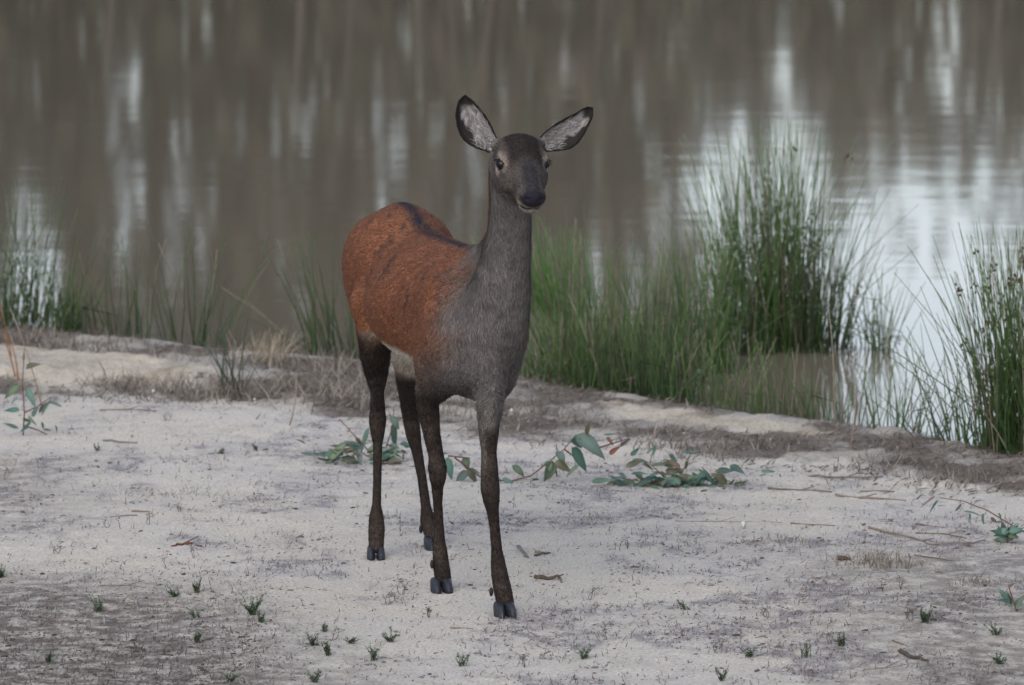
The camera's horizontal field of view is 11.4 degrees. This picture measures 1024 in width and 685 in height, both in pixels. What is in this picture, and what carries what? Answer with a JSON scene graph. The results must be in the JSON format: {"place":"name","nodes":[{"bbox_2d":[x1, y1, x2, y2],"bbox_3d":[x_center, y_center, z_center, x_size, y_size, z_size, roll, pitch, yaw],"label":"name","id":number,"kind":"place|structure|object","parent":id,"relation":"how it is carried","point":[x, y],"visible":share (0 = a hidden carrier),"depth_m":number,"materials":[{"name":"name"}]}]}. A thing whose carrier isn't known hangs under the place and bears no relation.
{"place":"outdoors","nodes":[
{"label":"outdoors","id":0,"kind":"place"},
{"bbox_2d":[0,0,1023,447],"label":"water","id":1,"kind":"structure","parent":0,"point":[326,124],"depth_m":32.61,"materials":[{"name":"brown liquid"}]},
{"bbox_2d":[17,265,108,334],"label":"rush clump","id":2,"kind":"object","parent":1,"relation":"in","point":[68,322],"visible":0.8,"depth_m":22.92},
{"bbox_2d":[72,254,140,336],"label":"rush clump","id":3,"kind":"object","parent":1,"relation":"in","point":[92,317],"visible":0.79,"depth_m":22.84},
{"bbox_2d":[82,232,173,338],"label":"rush clump","id":4,"kind":"object","parent":1,"relation":"in","point":[137,331],"visible":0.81,"depth_m":22.75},
{"bbox_2d":[146,219,276,348],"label":"rush clump","id":5,"kind":"object","parent":1,"relation":"in","point":[173,333],"visible":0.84,"depth_m":22.56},
{"bbox_2d":[529,220,596,312],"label":"rush clump","id":6,"kind":"object","parent":1,"relation":"in","point":[533,286],"visible":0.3,"depth_m":23.99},
{"bbox_2d":[537,227,621,318],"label":"rush clump","id":7,"kind":"object","parent":1,"relation":"in","point":[572,293],"visible":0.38,"depth_m":23.77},
{"bbox_2d":[649,129,855,356],"bbox_3d":[1.060,-0.411,22.528,0.923,1.050,0.786,0,8,0],"label":"rush clump","id":8,"kind":"object","parent":1,"relation":"in","point":[750,319],"visible":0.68,"depth_m":22.48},
{"bbox_2d":[656,115,918,352],"bbox_3d":[1.224,-0.461,22.662,1.184,1.113,0.796,0,8,0],"label":"rush clump","id":9,"kind":"object","parent":1,"relation":"in","point":[798,297],"visible":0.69,"depth_m":22.56,"materials":[{"name":"plant"}]},
{"bbox_2d":[762,188,896,354],"bbox_3d":[1.366,-0.293,22.659,0.596,0.781,0.607,-3,8,-21],"label":"rush clump","id":10,"kind":"object","parent":1,"relation":"in","point":[811,315],"visible":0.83,"depth_m":22.53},
{"bbox_2d":[821,265,925,353],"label":"rush clump","id":11,"kind":"object","parent":1,"relation":"in","point":[876,322],"visible":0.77,"depth_m":22.63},
{"bbox_2d":[842,323,984,443],"bbox_3d":[1.595,0.189,19.761,0.654,0.529,0.426,-3,8,-20],"label":"rush clump","id":12,"kind":"object","parent":1,"relation":"in","point":[934,423],"visible":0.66,"depth_m":19.76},
{"bbox_2d":[0,328,1023,684],"bbox_3d":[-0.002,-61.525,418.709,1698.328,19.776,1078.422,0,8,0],"label":"ground","id":13,"kind":"structure","parent":0,"point":[332,528],"depth_m":17.34,"materials":[{"name":"sand"}]},
{"bbox_2d":[0,308,11,355],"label":"dry stalk","id":14,"kind":"object","parent":13,"relation":"on","point":[6,333],"visible":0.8,"depth_m":21.49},
{"bbox_2d":[0,329,15,376],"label":"dry stalk","id":15,"kind":"object","parent":13,"relation":"on","point":[9,355],"visible":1,"depth_m":21.16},
{"bbox_2d":[9,336,18,379],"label":"dry stalk","id":16,"kind":"object","parent":13,"relation":"on","point":[15,359],"visible":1,"depth_m":21.14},
{"bbox_2d":[10,308,41,404],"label":"dry stalk","id":17,"kind":"object","parent":13,"relation":"on","point":[29,362],"visible":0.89,"depth_m":20.55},
{"bbox_2d":[0,175,63,329],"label":"rush clump","id":18,"kind":"object","parent":13,"relation":"on","point":[11,321],"visible":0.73,"depth_m":23.13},
{"bbox_2d":[4,349,61,435],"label":"gum seedling","id":19,"kind":"object","parent":13,"relation":"on","point":[13,388],"visible":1,"depth_m":19.73,"materials":[{"name":"green plant"}]},
{"bbox_2d":[44,651,51,662],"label":"green weed","id":20,"kind":"object","parent":13,"relation":"on","point":[49,657],"visible":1,"depth_m":15.34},
{"bbox_2d":[0,322,99,349],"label":"dry grass tuft","id":21,"kind":"object","parent":13,"relation":"on","point":[26,340],"visible":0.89,"depth_m":22.14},
{"bbox_2d":[0,176,133,330],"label":"rush clump","id":22,"kind":"object","parent":13,"relation":"on","point":[34,313],"visible":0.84,"depth_m":23.03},
{"bbox_2d":[88,594,104,611],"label":"green weed","id":23,"kind":"object","parent":13,"relation":"on","point":[99,607],"visible":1,"depth_m":16.18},
{"bbox_2d":[34,328,180,356],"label":"dry grass tuft","id":24,"kind":"object","parent":13,"relation":"on","point":[71,346],"visible":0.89,"depth_m":22.01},
{"bbox_2d":[103,439,137,442],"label":"stick","id":25,"kind":"object","parent":13,"relation":"on","point":[105,440],"visible":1,"depth_m":19.58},
{"bbox_2d":[98,580,145,587],"bbox_3d":[-1.260,0.782,16.568,0.156,0.016,0.066,0,8,0],"label":"stick","id":26,"kind":"object","parent":13,"relation":"on","point":[124,585],"visible":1,"depth_m":16.58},
{"bbox_2d":[100,405,156,410],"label":"stick","id":27,"kind":"object","parent":13,"relation":"on","point":[127,409],"visible":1,"depth_m":20.39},
{"bbox_2d":[70,356,214,403],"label":"dry grass tuft","id":28,"kind":"object","parent":13,"relation":"on","point":[118,385],"visible":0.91,"depth_m":20.95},
{"bbox_2d":[120,488,177,499],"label":"dry grass tuft","id":29,"kind":"object","parent":13,"relation":"on","point":[147,494],"visible":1,"depth_m":18.38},
{"bbox_2d":[84,367,230,403],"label":"dry grass tuft","id":30,"kind":"object","parent":13,"relation":"on","point":[163,387],"visible":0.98,"depth_m":20.80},
{"bbox_2d":[166,586,179,596],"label":"green weed","id":31,"kind":"object","parent":13,"relation":"on","point":[174,594],"visible":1,"depth_m":16.39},
{"bbox_2d":[115,340,235,363],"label":"dry grass tuft","id":32,"kind":"object","parent":13,"relation":"on","point":[176,354],"visible":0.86,"depth_m":21.78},
{"bbox_2d":[171,536,197,546],"bbox_3d":[-1.100,0.675,17.285,0.123,0.031,0.024,-6,10,-40],"label":"bark strip","id":33,"kind":"object","parent":13,"relation":"on","point":[184,543],"visible":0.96,"depth_m":17.28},
{"bbox_2d":[114,482,260,499],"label":"dry grass tuft","id":34,"kind":"object","parent":13,"relation":"on","point":[194,491],"visible":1,"depth_m":18.40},
{"bbox_2d":[186,607,205,617],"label":"green weed","id":35,"kind":"object","parent":13,"relation":"on","point":[193,614],"visible":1,"depth_m":16.03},
{"bbox_2d":[192,578,201,593],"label":"green weed","id":36,"kind":"object","parent":13,"relation":"on","point":[196,586],"visible":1,"depth_m":16.44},
{"bbox_2d":[194,630,201,641],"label":"green weed","id":37,"kind":"object","parent":13,"relation":"on","point":[197,638],"visible":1,"depth_m":15.63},
{"bbox_2d":[116,366,298,408],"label":"dry grass tuft","id":38,"kind":"object","parent":13,"relation":"on","point":[185,389],"visible":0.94,"depth_m":20.73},
{"bbox_2d":[179,234,267,396],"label":"rush clump","id":39,"kind":"object","parent":13,"relation":"on","point":[223,375],"visible":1,"depth_m":20.66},
{"bbox_2d":[152,371,308,406],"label":"dry grass tuft","id":40,"kind":"object","parent":13,"relation":"on","point":[237,394],"visible":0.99,"depth_m":20.64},
{"bbox_2d":[224,672,240,681],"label":"green weed","id":41,"kind":"object","parent":13,"relation":"on","point":[229,678],"visible":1,"depth_m":14.97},
{"bbox_2d":[235,591,266,615],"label":"green weed","id":42,"kind":"object","parent":13,"relation":"on","point":[252,609],"visible":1,"depth_m":16.05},
{"bbox_2d":[226,328,292,364],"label":"dry grass tuft","id":43,"kind":"object","parent":13,"relation":"on","point":[258,351],"visible":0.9,"depth_m":21.79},
{"bbox_2d":[254,606,265,622],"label":"green weed","id":44,"kind":"object","parent":13,"relation":"on","point":[261,617],"visible":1,"depth_m":15.93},
{"bbox_2d":[178,363,350,403],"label":"dry grass tuft","id":45,"kind":"object","parent":13,"relation":"on","point":[267,390],"visible":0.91,"depth_m":20.79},
{"bbox_2d":[247,327,307,365],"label":"dry grass tuft","id":46,"kind":"object","parent":13,"relation":"on","point":[272,345],"visible":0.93,"depth_m":21.71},
{"bbox_2d":[203,339,355,371],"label":"dry grass tuft","id":47,"kind":"object","parent":13,"relation":"on","point":[299,359],"visible":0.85,"depth_m":21.65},
{"bbox_2d":[221,233,341,357],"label":"rush clump","id":48,"kind":"object","parent":13,"relation":"on","point":[314,345],"visible":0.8,"depth_m":22.39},
{"bbox_2d":[289,383,296,424],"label":"dry stalk","id":49,"kind":"object","parent":13,"relation":"on","point":[294,406],"visible":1,"depth_m":19.98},
{"bbox_2d":[241,360,366,397],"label":"dry grass tuft","id":50,"kind":"object","parent":13,"relation":"on","point":[309,381],"visible":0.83,"depth_m":20.91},
{"bbox_2d":[306,632,317,645],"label":"green weed","id":51,"kind":"object","parent":13,"relation":"on","point":[313,639],"visible":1,"depth_m":15.58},
{"bbox_2d":[304,669,322,682],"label":"green weed","id":52,"kind":"object","parent":13,"relation":"on","point":[314,679],"visible":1,"depth_m":15.00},
{"bbox_2d":[246,345,391,381],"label":"dry grass tuft","id":53,"kind":"object","parent":13,"relation":"on","point":[335,366],"visible":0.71,"depth_m":21.38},
{"bbox_2d":[321,641,331,656],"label":"green weed","id":54,"kind":"object","parent":13,"relation":"on","point":[326,649],"visible":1,"depth_m":15.43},
{"bbox_2d":[301,280,358,358],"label":"rush clump","id":55,"kind":"object","parent":13,"relation":"on","point":[349,333],"visible":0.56,"depth_m":22.32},
{"bbox_2d":[262,375,399,412],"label":"dry grass tuft","id":56,"kind":"object","parent":13,"relation":"on","point":[349,399],"visible":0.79,"depth_m":20.50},
{"bbox_2d":[297,364,398,406],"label":"dry grass tuft","id":57,"kind":"object","parent":13,"relation":"on","point":[366,392],"visible":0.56,"depth_m":20.74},
{"bbox_2d":[343,635,360,643],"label":"green weed","id":58,"kind":"object","parent":13,"relation":"on","point":[352,640],"visible":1,"depth_m":15.59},
{"bbox_2d":[296,409,448,464],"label":"gum seedling","id":59,"kind":"object","parent":13,"relation":"on","point":[388,453],"visible":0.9,"depth_m":19.13,"materials":[{"name":"green plant"}]},
{"bbox_2d":[364,645,382,661],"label":"green weed","id":60,"kind":"object","parent":13,"relation":"on","point":[375,653],"visible":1,"depth_m":15.34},
{"bbox_2d":[381,625,396,642],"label":"green weed","id":61,"kind":"object","parent":13,"relation":"on","point":[390,639],"visible":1,"depth_m":15.61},
{"bbox_2d":[396,577,414,594],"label":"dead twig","id":62,"kind":"object","parent":13,"relation":"on","point":[403,586],"visible":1,"depth_m":16.39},
{"bbox_2d":[369,395,520,423],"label":"dry grass tuft","id":63,"kind":"object","parent":13,"relation":"on","point":[443,406],"visible":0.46,"depth_m":20.29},
{"bbox_2d":[456,652,469,666],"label":"green weed","id":64,"kind":"object","parent":13,"relation":"on","point":[463,662],"visible":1,"depth_m":15.25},
{"bbox_2d":[341,95,593,618],"bbox_3d":[-0.187,-0.028,16.490,0.428,1.647,1.821,-3,8,-19],"label":"deer","id":65,"kind":"object","parent":13,"relation":"on","point":[439,313],"visible":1,"depth_m":16.07},
{"bbox_2d":[391,395,563,418],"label":"dry grass tuft","id":66,"kind":"object","parent":13,"relation":"on","point":[469,402],"visible":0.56,"depth_m":20.40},
{"bbox_2d":[0,323,1023,508],"bbox_3d":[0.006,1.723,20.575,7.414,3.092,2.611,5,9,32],"label":"plant litter","id":67,"kind":"object","parent":13,"relation":"on","point":[588,391],"visible":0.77,"depth_m":20.03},
{"bbox_2d":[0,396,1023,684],"bbox_3d":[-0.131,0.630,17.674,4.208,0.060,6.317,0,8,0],"label":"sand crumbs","id":68,"kind":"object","parent":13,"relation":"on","point":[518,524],"visible":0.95,"depth_m":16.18,"materials":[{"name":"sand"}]},
{"bbox_2d":[450,395,607,422],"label":"dry grass tuft","id":69,"kind":"object","parent":13,"relation":"on","point":[554,411],"visible":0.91,"depth_m":20.23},
{"bbox_2d":[445,420,631,482],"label":"leafy branch","id":70,"kind":"object","parent":13,"relation":"on","point":[586,440],"visible":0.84,"depth_m":18.67,"materials":[{"name":"green plant"}]},
{"bbox_2d":[534,574,563,579],"bbox_3d":[0.118,0.764,16.669,0.100,0.023,0.028,2,8,17],"label":"bark strip","id":71,"kind":"object","parent":13,"relation":"on","point":[546,577],"visible":1,"depth_m":16.66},
{"bbox_2d":[523,311,579,381],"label":"rush clump","id":72,"kind":"object","parent":13,"relation":"on","point":[539,353],"visible":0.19,"depth_m":21.70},
{"bbox_2d":[480,213,655,379],"bbox_3d":[0.186,-0.183,21.778,0.887,0.794,0.564,0,8,0],"label":"rush clump","id":73,"kind":"object","parent":13,"relation":"on","point":[566,310],"visible":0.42,"depth_m":21.75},
{"bbox_2d":[519,298,629,389],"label":"rush clump","id":74,"kind":"object","parent":13,"relation":"on","point":[556,374],"visible":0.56,"depth_m":21.37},
{"bbox_2d":[573,644,594,659],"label":"green weed","id":75,"kind":"object","parent":13,"relation":"on","point":[585,653],"visible":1,"depth_m":15.38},
{"bbox_2d":[563,512,625,524],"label":"dry grass tuft","id":76,"kind":"object","parent":13,"relation":"on","point":[594,518],"visible":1,"depth_m":17.82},
{"bbox_2d":[544,286,674,393],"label":"rush clump","id":77,"kind":"object","parent":13,"relation":"on","point":[601,373],"visible":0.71,"depth_m":21.16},
{"bbox_2d":[531,229,707,387],"bbox_3d":[0.419,-0.108,21.509,0.696,0.718,0.599,4,9,29],"label":"rush clump","id":78,"kind":"object","parent":13,"relation":"on","point":[626,291],"visible":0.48,"depth_m":21.49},
{"bbox_2d":[581,308,715,403],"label":"rush clump","id":79,"kind":"object","parent":13,"relation":"on","point":[645,389],"visible":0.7,"depth_m":20.96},
{"bbox_2d":[594,422,760,453],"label":"dry grass tuft","id":80,"kind":"object","parent":13,"relation":"on","point":[655,435],"visible":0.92,"depth_m":19.58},
{"bbox_2d":[574,214,781,374],"bbox_3d":[0.707,-0.178,21.991,0.903,0.731,0.606,-3,8,-22],"label":"rush clump","id":81,"kind":"object","parent":13,"relation":"on","point":[721,292],"visible":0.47,"depth_m":21.96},
{"bbox_2d":[591,445,775,489],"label":"leafy branch","id":82,"kind":"object","parent":13,"relation":"on","point":[681,478],"visible":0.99,"depth_m":18.58,"materials":[{"name":"green plant"}]},
{"bbox_2d":[575,238,800,394],"bbox_3d":[0.732,-0.087,21.380,0.941,0.710,0.563,0,8,0],"label":"rush clump","id":83,"kind":"object","parent":13,"relation":"on","point":[656,299],"visible":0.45,"depth_m":21.35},
{"bbox_2d":[645,328,736,410],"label":"rush clump","id":84,"kind":"object","parent":13,"relation":"on","point":[671,388],"visible":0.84,"depth_m":20.73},
{"bbox_2d":[664,326,775,406],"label":"rush clump","id":85,"kind":"object","parent":13,"relation":"on","point":[736,360],"visible":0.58,"depth_m":21.01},
{"bbox_2d":[715,667,727,680],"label":"green weed","id":86,"kind":"object","parent":13,"relation":"on","point":[721,677],"visible":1,"depth_m":15.06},
{"bbox_2d":[675,518,782,522],"bbox_3d":[0.756,0.616,17.801,0.378,0.017,0.028,0,8,0],"label":"stick","id":87,"kind":"object","parent":13,"relation":"on","point":[720,521],"visible":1,"depth_m":17.79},
{"bbox_2d":[651,431,830,463],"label":"dry grass tuft","id":88,"kind":"object","parent":13,"relation":"on","point":[726,445],"visible":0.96,"depth_m":19.39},
{"bbox_2d":[742,647,757,657],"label":"green weed","id":89,"kind":"object","parent":13,"relation":"on","point":[750,652],"visible":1,"depth_m":15.42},
{"bbox_2d":[699,341,809,414],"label":"rush clump","id":90,"kind":"object","parent":13,"relation":"on","point":[752,391],"visible":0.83,"depth_m":20.61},
{"bbox_2d":[719,342,819,415],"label":"rush clump","id":91,"kind":"object","parent":13,"relation":"on","point":[781,402],"visible":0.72,"depth_m":20.55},
{"bbox_2d":[725,348,868,423],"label":"rush clump","id":92,"kind":"object","parent":13,"relation":"on","point":[805,413],"visible":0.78,"depth_m":20.34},
{"bbox_2d":[767,536,830,545],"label":"dry grass tuft","id":93,"kind":"object","parent":13,"relation":"on","point":[801,541],"visible":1,"depth_m":17.34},
{"bbox_2d":[768,486,831,492],"bbox_3d":[1.042,0.529,18.515,0.235,0.018,0.032,1,8,11],"label":"stick","id":94,"kind":"object","parent":13,"relation":"on","point":[804,489],"visible":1,"depth_m":18.51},
{"bbox_2d":[799,641,811,657],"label":"green weed","id":95,"kind":"object","parent":13,"relation":"on","point":[805,653],"visible":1,"depth_m":15.39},
{"bbox_2d":[742,342,886,427],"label":"rush clump","id":96,"kind":"object","parent":13,"relation":"on","point":[823,408],"visible":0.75,"depth_m":20.33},
{"bbox_2d":[829,312,834,426],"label":"dry stalk","id":97,"kind":"object","parent":13,"relation":"on","point":[833,379],"visible":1,"depth_m":19.92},
{"bbox_2d":[836,632,847,646],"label":"green weed","id":98,"kind":"object","parent":13,"relation":"on","point":[841,641],"visible":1,"depth_m":15.54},
{"bbox_2d":[809,472,882,477],"bbox_3d":[1.224,0.487,18.747,0.270,0.020,0.024,1,8,6],"label":"stick","id":99,"kind":"object","parent":13,"relation":"on","point":[849,476],"visible":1,"depth_m":18.74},
{"bbox_2d":[849,375,856,450],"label":"dry stalk","id":100,"kind":"object","parent":13,"relation":"on","point":[854,417],"visible":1,"depth_m":19.28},
{"bbox_2d":[835,493,905,500],"bbox_3d":[1.284,0.552,18.344,0.272,0.023,0.022,3,8,22],"label":"stick","id":101,"kind":"object","parent":13,"relation":"on","point":[840,495],"visible":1,"depth_m":18.34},
{"bbox_2d":[860,490,888,491],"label":"stick","id":102,"kind":"object","parent":13,"relation":"on","point":[873,490],"visible":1,"depth_m":18.46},
{"bbox_2d":[864,660,900,669],"bbox_3d":[1.105,0.962,15.239,0.120,0.022,0.017,-3,8,-18],"label":"stick","id":103,"kind":"object","parent":13,"relation":"on","point":[882,667],"visible":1,"depth_m":15.23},
{"bbox_2d":[818,544,960,569],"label":"dry grass tuft","id":104,"kind":"object","parent":13,"relation":"on","point":[886,562],"visible":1,"depth_m":16.94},
{"bbox_2d":[824,446,971,483],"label":"dry grass tuft","id":105,"kind":"object","parent":13,"relation":"on","point":[881,462],"visible":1,"depth_m":18.91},
{"bbox_2d":[898,648,928,661],"bbox_3d":[1.205,0.940,15.360,0.021,0.021,0.165,-4,8,-26],"label":"bark strip","id":106,"kind":"object","parent":13,"relation":"on","point":[904,652],"visible":1,"depth_m":15.36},
{"bbox_2d":[850,348,988,439],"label":"rush clump","id":107,"kind":"object","parent":13,"relation":"on","point":[914,427],"visible":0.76,"depth_m":20.01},
{"bbox_2d":[818,215,1023,453],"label":"rush clump","id":108,"kind":"object","parent":13,"relation":"on","point":[1003,371],"visible":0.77,"depth_m":19.39,"materials":[{"name":"plant"}]},
{"bbox_2d":[868,526,974,544],"bbox_3d":[1.354,0.660,17.425,0.447,0.019,0.138,7,10,40],"label":"stick","id":109,"kind":"object","parent":13,"relation":"on","point":[882,530],"visible":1,"depth_m":17.42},
{"bbox_2d":[920,605,933,622],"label":"green weed","id":110,"kind":"object","parent":13,"relation":"on","point":[925,619],"visible":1,"depth_m":15.87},
{"bbox_2d":[914,554,952,560],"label":"stick","id":111,"kind":"object","parent":13,"relation":"on","point":[932,557],"visible":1,"depth_m":17.04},
{"bbox_2d":[916,531,966,538],"bbox_3d":[1.476,0.651,17.503,0.192,0.018,0.053,4,9,28],"label":"stick","id":112,"kind":"object","parent":13,"relation":"on","point":[950,534],"visible":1,"depth_m":17.51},
{"bbox_2d":[882,459,1023,494],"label":"dry grass tuft","id":113,"kind":"object","parent":13,"relation":"on","point":[965,481],"visible":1,"depth_m":18.62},
{"bbox_2d":[919,496,1023,532],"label":"leafy branch","id":114,"kind":"object","parent":13,"relation":"on","point":[969,512],"visible":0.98,"depth_m":17.46,"materials":[{"name":"brown plant"}]},
{"bbox_2d":[928,232,1023,455],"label":"rush clump","id":115,"kind":"object","parent":13,"relation":"on","point":[1010,372],"visible":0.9,"depth_m":19.28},
{"bbox_2d":[951,572,1008,587],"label":"dry grass tuft","id":116,"kind":"object","parent":13,"relation":"on","point":[983,580],"visible":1,"depth_m":16.53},
{"bbox_2d":[983,620,1001,634],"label":"green weed","id":117,"kind":"object","parent":13,"relation":"on","point":[996,632],"visible":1,"depth_m":15.71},
{"bbox_2d":[987,649,1006,664],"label":"green weed","id":118,"kind":"object","parent":13,"relation":"on","point":[998,660],"visible":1,"depth_m":15.24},
{"bbox_2d":[990,520,1023,542],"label":"gum seedling","id":119,"kind":"object","parent":13,"relation":"on","point":[1007,534],"visible":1,"depth_m":17.30,"materials":[{"name":"green plant"}]},
{"bbox_2d":[996,583,1023,611],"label":"gum seedling","id":120,"kind":"object","parent":13,"relation":"on","point":[1016,603],"visible":1,"depth_m":16.08,"materials":[{"name":"green plant"}]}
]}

